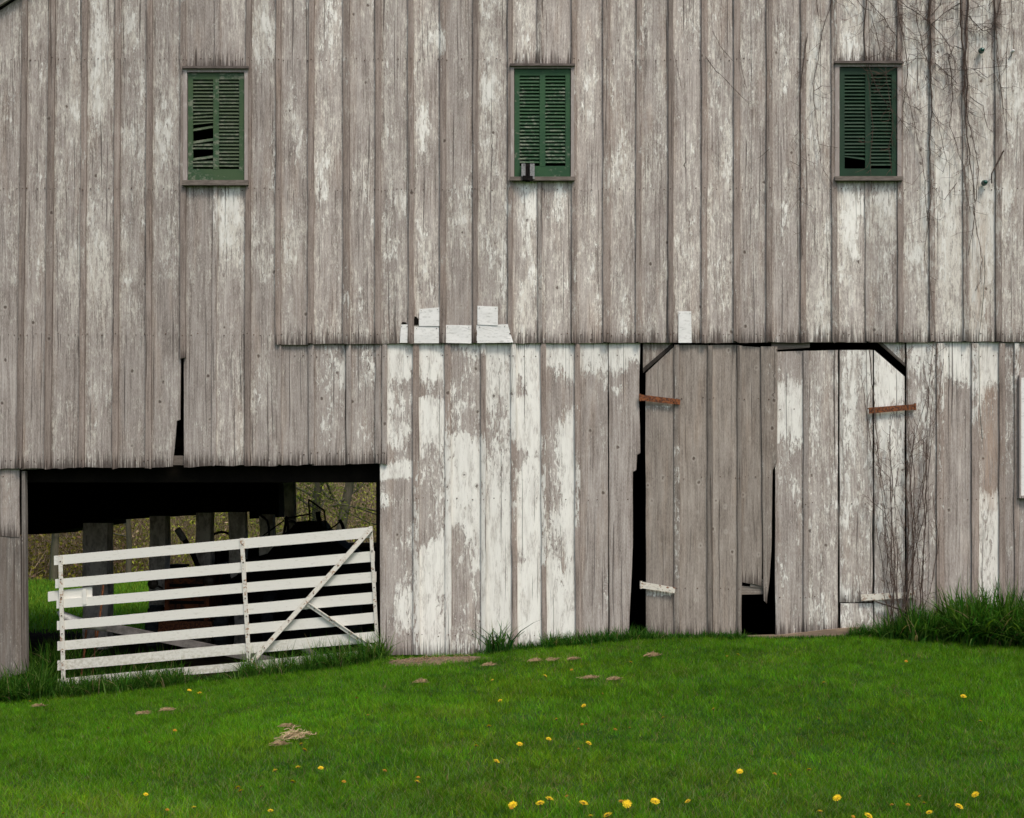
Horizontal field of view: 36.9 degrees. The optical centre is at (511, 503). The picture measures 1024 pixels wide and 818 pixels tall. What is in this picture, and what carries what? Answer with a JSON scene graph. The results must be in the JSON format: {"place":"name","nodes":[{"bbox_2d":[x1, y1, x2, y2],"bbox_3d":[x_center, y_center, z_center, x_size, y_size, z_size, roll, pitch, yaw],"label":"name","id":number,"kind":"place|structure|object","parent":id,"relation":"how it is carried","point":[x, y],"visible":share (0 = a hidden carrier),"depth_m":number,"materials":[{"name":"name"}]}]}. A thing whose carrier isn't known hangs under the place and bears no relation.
{"place":"outdoors","nodes":[
{"label":"outdoors","id":0,"kind":"place"},
{"bbox_2d":[28,577,148,633],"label":"field grass","id":1,"kind":"structure","parent":0,"point":[43,585],"depth_m":25.55,"materials":[{"name":"green plant"}]},
{"bbox_2d":[0,631,246,702],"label":"tall grass","id":2,"kind":"structure","parent":0,"point":[39,677],"depth_m":14.81,"materials":[{"name":"green plant"}]},
{"bbox_2d":[29,629,774,678],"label":"earth floor","id":3,"kind":"structure","parent":0,"point":[36,637],"depth_m":18.42,"materials":[{"name":"soil"}]},
{"bbox_2d":[80,630,86,676],"bbox_3d":[-4.258,1.530,15.259,0.027,0.546,0.108,0,0,25],"label":"rusty rod","id":4,"kind":"object","parent":3,"relation":"on","point":[85,637],"visible":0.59,"depth_m":15.26,"materials":[{"name":"metal"}]},
{"bbox_2d":[145,527,243,651],"bbox_3d":[-3.762,1.029,19.118,1.377,1.483,2.555,0,0,0],"label":"tractor","id":5,"kind":"object","parent":3,"relation":"on","point":[196,602],"visible":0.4,"depth_m":17.95,"materials":[{"name":"black metal"}]},
{"bbox_2d":[245,499,375,646],"bbox_3d":[-2.496,0.879,19.105,1.579,1.869,1.390,0,0,0],"label":"hay machine","id":6,"kind":"object","parent":3,"relation":"on","point":[309,549],"visible":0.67,"depth_m":18.90,"materials":[{"name":"black metal"}]},
{"bbox_2d":[0,483,1023,817],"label":"ground","id":7,"kind":"structure","parent":0,"point":[716,721],"depth_m":10.64,"materials":[{"name":"green plant"}]},
{"bbox_2d":[49,533,61,580],"bbox_3d":[-10.563,-4.067,34.894,7.915,11.894,6.674,0,0,-31],"label":"tree","id":8,"kind":"object","parent":7,"relation":"on","point":[53,571],"depth_m":34.42,"materials":[{"name":"brown plant"}]},
{"bbox_2d":[135,710,152,714],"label":"straw clump","id":9,"kind":"object","parent":7,"relation":"on","point":[145,712],"visible":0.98,"depth_m":12.63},
{"bbox_2d":[159,707,175,710],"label":"straw clump","id":10,"kind":"object","parent":7,"relation":"on","point":[167,708],"visible":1,"depth_m":12.71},
{"bbox_2d":[113,513,251,572],"bbox_3d":[-8.396,-3.231,34.851,8.219,10.201,8.010,0,0,-37],"label":"tree","id":11,"kind":"object","parent":7,"relation":"on","point":[128,535],"visible":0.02,"depth_m":34.58,"materials":[{"name":"brown plant"}]},
{"bbox_2d":[107,625,276,660],"bbox_3d":[-2.967,1.526,15.850,2.502,0.688,0.100,0,0,-21],"label":"timber","id":12,"kind":"object","parent":7,"relation":"on","point":[127,630],"visible":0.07,"depth_m":15.63,"materials":[{"name":"grey wood"}]},
{"bbox_2d":[96,585,103,637],"bbox_3d":[-4.143,1.106,15.449,0.027,0.563,0.128,0,0,23],"label":"rusty rod","id":13,"kind":"object","parent":12,"relation":"on","point":[102,593],"visible":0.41,"depth_m":15.45,"materials":[{"name":"metal"}]},
{"bbox_2d":[20,483,375,579],"bbox_3d":[-5.048,-2.122,42.040,17.834,7.881,15.405,0,0,0],"label":"thicket","id":14,"kind":"object","parent":7,"relation":"on","point":[38,539],"visible":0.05,"depth_m":36.47,"materials":[{"name":"green plant"}]},
{"bbox_2d":[269,740,288,745],"bbox_3d":[-1.591,1.641,10.537,0.166,0.038,0.093,0,0,-16],"label":"straw clump","id":15,"kind":"object","parent":7,"relation":"on","point":[284,742],"visible":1,"depth_m":10.51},
{"bbox_2d":[279,723,296,727],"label":"straw clump","id":16,"kind":"object","parent":7,"relation":"on","point":[287,725],"visible":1,"depth_m":11.23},
{"bbox_2d":[274,725,315,740],"bbox_3d":[-1.519,1.602,10.730,0.290,0.106,0.206,0,0,0],"label":"straw clump","id":17,"kind":"object","parent":7,"relation":"on","point":[289,734],"visible":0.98,"depth_m":10.71,"materials":[{"name":"beige plant"}]},
{"bbox_2d":[222,483,371,539],"bbox_3d":[-4.412,-4.103,34.007,7.503,11.967,6.980,0,0,8],"label":"tree","id":18,"kind":"object","parent":7,"relation":"on","point":[349,488],"visible":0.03,"depth_m":33.59,"materials":[{"name":"brown plant"}]},
{"bbox_2d":[300,648,315,654],"bbox_3d":[-2.021,1.631,16.150,0.679,0.386,0.065,0,0,28],"label":"log","id":19,"kind":"object","parent":7,"relation":"on","point":[303,650],"visible":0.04,"depth_m":16.19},
{"bbox_2d":[228,624,411,679],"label":"tall grass","id":20,"kind":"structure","parent":7,"relation":"on","point":[366,653],"depth_m":14.87,"materials":[{"name":"green plant"}]},
{"bbox_2d":[296,483,361,520],"bbox_3d":[-3.331,-3.686,34.604,8.188,11.116,4.095,0,0,-24],"label":"tree","id":21,"kind":"object","parent":7,"relation":"on","point":[317,487],"visible":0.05,"depth_m":33.98,"materials":[{"name":"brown plant"}]},
{"bbox_2d":[296,483,375,526],"bbox_3d":[-3.635,-1.165,32.896,5.210,6.083,4.215,0,0,22],"label":"tree","id":22,"kind":"object","parent":7,"relation":"on","point":[341,504],"visible":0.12,"depth_m":33.00,"materials":[{"name":"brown plant"}]},
{"bbox_2d":[414,678,427,682],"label":"straw clump","id":23,"kind":"object","parent":7,"relation":"on","point":[421,680],"visible":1,"depth_m":12.97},
{"bbox_2d":[387,654,492,665],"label":"dirt","id":24,"kind":"structure","parent":7,"relation":"on","point":[433,658],"depth_m":14.46,"materials":[{"name":"soil"}]},
{"bbox_2d":[482,661,497,665],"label":"straw clump","id":25,"kind":"object","parent":7,"relation":"on","point":[489,664],"visible":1,"depth_m":13.80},
{"bbox_2d":[472,619,541,653],"bbox_3d":[-0.072,1.266,14.973,0.966,0.432,0.709,0,0,0],"label":"grass tuft","id":26,"kind":"object","parent":7,"relation":"on","point":[498,643],"visible":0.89,"depth_m":14.88,"materials":[{"name":"green plant"}]},
{"bbox_2d":[0,0,1023,678],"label":"barn","id":27,"kind":"structure","parent":7,"relation":"on","point":[608,366],"depth_m":14.94,"materials":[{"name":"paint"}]},
{"bbox_2d":[48,526,378,683],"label":"farm gate","id":28,"kind":"structure","parent":27,"relation":"attached to","point":[76,597],"depth_m":15.03,"materials":[{"name":"white paint"}]},
{"bbox_2d":[57,610,107,631],"bbox_3d":[-4.240,1.160,15.166,0.483,0.234,0.097,0,0,-21],"label":"pole","id":29,"kind":"object","parent":28,"relation":"attached to","point":[68,616],"visible":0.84,"depth_m":15.12,"materials":[{"name":"white wood"}]},
{"bbox_2d":[182,66,248,185],"bbox_3d":[-2.878,-3.661,14.956,0.648,1.156,0.149,0,0,0],"label":"window","id":30,"kind":"structure","parent":27,"relation":"in","point":[215,75],"depth_m":14.93,"materials":[{"name":"green paint"}]},
{"bbox_2d":[510,63,574,181],"bbox_3d":[0.295,-3.697,14.956,0.635,1.135,0.149,0,0,0],"label":"window","id":31,"kind":"structure","parent":27,"relation":"in","point":[542,71],"depth_m":14.93,"materials":[{"name":"green paint"}]},
{"bbox_2d":[639,345,777,636],"bbox_3d":[1.910,-0.110,14.980,1.354,2.868,0.101,0,0,-2],"label":"door","id":32,"kind":"structure","parent":27,"relation":"in","point":[711,411],"depth_m":14.97,"materials":[{"name":"grey wood"}]},
{"bbox_2d":[705,56,747,102],"bbox_3d":[2.094,-4.104,14.900,0.440,0.464,0.011,0,0,1],"label":"vine shoot","id":33,"kind":"object","parent":27,"relation":"attached to","point":[723,77],"visible":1,"depth_m":14.90,"materials":[{"name":"brown plant"}]},
{"bbox_2d":[789,0,853,253],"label":"bare vine","id":34,"kind":"object","parent":27,"relation":"attached to","point":[817,137],"visible":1,"depth_m":14.90,"materials":[{"name":"brown plant"}]},
{"bbox_2d":[775,350,915,634],"bbox_3d":[3.246,-0.081,14.961,1.366,2.826,0.077,0,0,0],"label":"door","id":35,"kind":"structure","parent":27,"relation":"in","point":[806,468],"depth_m":14.98,"materials":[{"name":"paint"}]},
{"bbox_2d":[834,61,902,181],"bbox_3d":[3.460,-3.709,14.956,0.665,1.160,0.149,0,0,0],"label":"window","id":36,"kind":"structure","parent":27,"relation":"in","point":[848,73],"depth_m":14.93,"materials":[{"name":"green paint"}]},
{"bbox_2d":[838,0,941,229],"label":"bare vine","id":37,"kind":"object","parent":27,"relation":"attached to","point":[885,74],"visible":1,"depth_m":14.90,"materials":[{"name":"brown plant"}]},
{"bbox_2d":[860,338,943,626],"bbox_3d":[3.796,-0.154,14.898,0.834,2.892,0.025,0,0,0],"label":"door vine","id":38,"kind":"object","parent":27,"relation":"attached to","point":[913,542],"depth_m":14.90,"materials":[{"name":"brown plant"}]},
{"bbox_2d":[860,0,1020,323],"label":"bare vine","id":39,"kind":"object","parent":27,"relation":"attached to","point":[930,42],"visible":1,"depth_m":14.90,"materials":[{"name":"brown plant"}]},
{"bbox_2d":[932,0,1021,291],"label":"bare vine","id":40,"kind":"object","parent":27,"relation":"attached to","point":[964,58],"visible":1,"depth_m":14.90,"materials":[{"name":"brown plant"}]},
{"bbox_2d":[978,47,984,53],"bbox_3d":[4.553,-4.391,14.896,0.060,0.059,0.098,0,0,0],"label":"insulator","id":41,"kind":"object","parent":27,"relation":"attached to","point":[981,50],"visible":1,"depth_m":14.87,"materials":[{"name":"green glass"}]},
{"bbox_2d":[979,257,984,438],"bbox_3d":[4.561,-1.515,14.908,0.063,1.785,0.006,0,0,0],"label":"cable","id":42,"kind":"object","parent":27,"relation":"attached to","point":[979,334],"visible":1,"depth_m":14.91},
{"bbox_2d":[981,180,987,185],"bbox_3d":[4.582,-3.109,14.896,0.060,0.059,0.098,0,0,0],"label":"insulator","id":43,"kind":"object","parent":27,"relation":"attached to","point":[984,182],"visible":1,"depth_m":14.87,"materials":[{"name":"green glass"}]},
{"bbox_2d":[1018,375,1023,497],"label":"notice panel","id":44,"kind":"object","parent":27,"relation":"attached to","point":[1020,437],"visible":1,"depth_m":14.92,"materials":[{"name":"white metal"}]},
{"bbox_2d":[509,801,515,809],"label":"dandelion","id":45,"kind":"object","parent":7,"relation":"on","point":[513,804],"visible":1,"depth_m":8.37,"materials":[{"name":"yellow plant"}]},
{"bbox_2d":[528,657,543,661],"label":"straw clump","id":46,"kind":"object","parent":7,"relation":"on","point":[533,659],"visible":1,"depth_m":13.82,"materials":[{"name":"beige plant"}]},
{"bbox_2d":[536,801,543,814],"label":"dandelion","id":47,"kind":"object","parent":7,"relation":"on","point":[539,803],"visible":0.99,"depth_m":8.38,"materials":[{"name":"yellow plant"}]},
{"bbox_2d":[545,657,558,660],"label":"straw clump","id":48,"kind":"object","parent":7,"relation":"on","point":[551,658],"visible":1,"depth_m":13.77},
{"bbox_2d":[567,656,581,659],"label":"straw clump","id":49,"kind":"object","parent":7,"relation":"on","point":[572,658],"visible":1,"depth_m":13.71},
{"bbox_2d":[576,675,599,678],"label":"straw clump","id":50,"kind":"object","parent":7,"relation":"on","point":[591,676],"visible":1,"depth_m":12.71,"materials":[{"name":"beige plant"}]},
{"bbox_2d":[606,676,624,679],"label":"straw clump","id":51,"kind":"object","parent":7,"relation":"on","point":[614,678],"visible":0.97,"depth_m":12.53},
{"bbox_2d":[622,799,631,812],"bbox_3d":[0.625,1.659,8.334,0.052,0.099,0.030,0,0,0],"label":"dandelion","id":52,"kind":"object","parent":7,"relation":"on","point":[627,803],"visible":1,"depth_m":8.33,"materials":[{"name":"yellow plant"}]},
{"bbox_2d":[643,651,662,656],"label":"straw clump","id":53,"kind":"object","parent":7,"relation":"on","point":[651,654],"visible":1,"depth_m":13.49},
{"bbox_2d":[651,798,659,813],"bbox_3d":[0.782,1.658,8.385,0.056,0.094,0.049,0,0,0],"label":"dandelion","id":54,"kind":"object","parent":7,"relation":"on","point":[654,801],"visible":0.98,"depth_m":8.38,"materials":[{"name":"yellow plant"}]},
{"bbox_2d":[474,619,898,654],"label":"tall grass","id":55,"kind":"structure","parent":7,"relation":"on","point":[551,642],"depth_m":14.86,"materials":[{"name":"green plant"}]},
{"bbox_2d":[834,794,841,808],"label":"dandelion","id":56,"kind":"object","parent":7,"relation":"on","point":[837,798],"visible":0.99,"depth_m":8.51,"materials":[{"name":"yellow plant"}]},
{"bbox_2d":[858,573,1023,648],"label":"tall grass","id":57,"kind":"structure","parent":7,"relation":"on","point":[948,617],"depth_m":14.57,"materials":[{"name":"green plant"}]},
{"bbox_2d":[875,601,906,611],"bbox_3d":[3.696,1.008,14.915,0.331,0.121,0.021,0,0,5],"label":"stick","id":58,"kind":"object","parent":57,"relation":"in","point":[889,606],"visible":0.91,"depth_m":14.91,"materials":[{"name":"wood"}]},
{"bbox_2d":[955,803,962,812],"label":"dandelion","id":59,"kind":"object","parent":7,"relation":"on","point":[959,807],"visible":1,"depth_m":8.40,"materials":[{"name":"yellow plant"}]},
{"bbox_2d":[521,164,534,181],"bbox_3d":[0.155,-3.204,14.887,0.127,0.166,0.076,0,0,0],"label":"wall fixture","id":60,"kind":"object","parent":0,"point":[527,172],"depth_m":14.87,"materials":[{"name":"black metal"}]}
]}

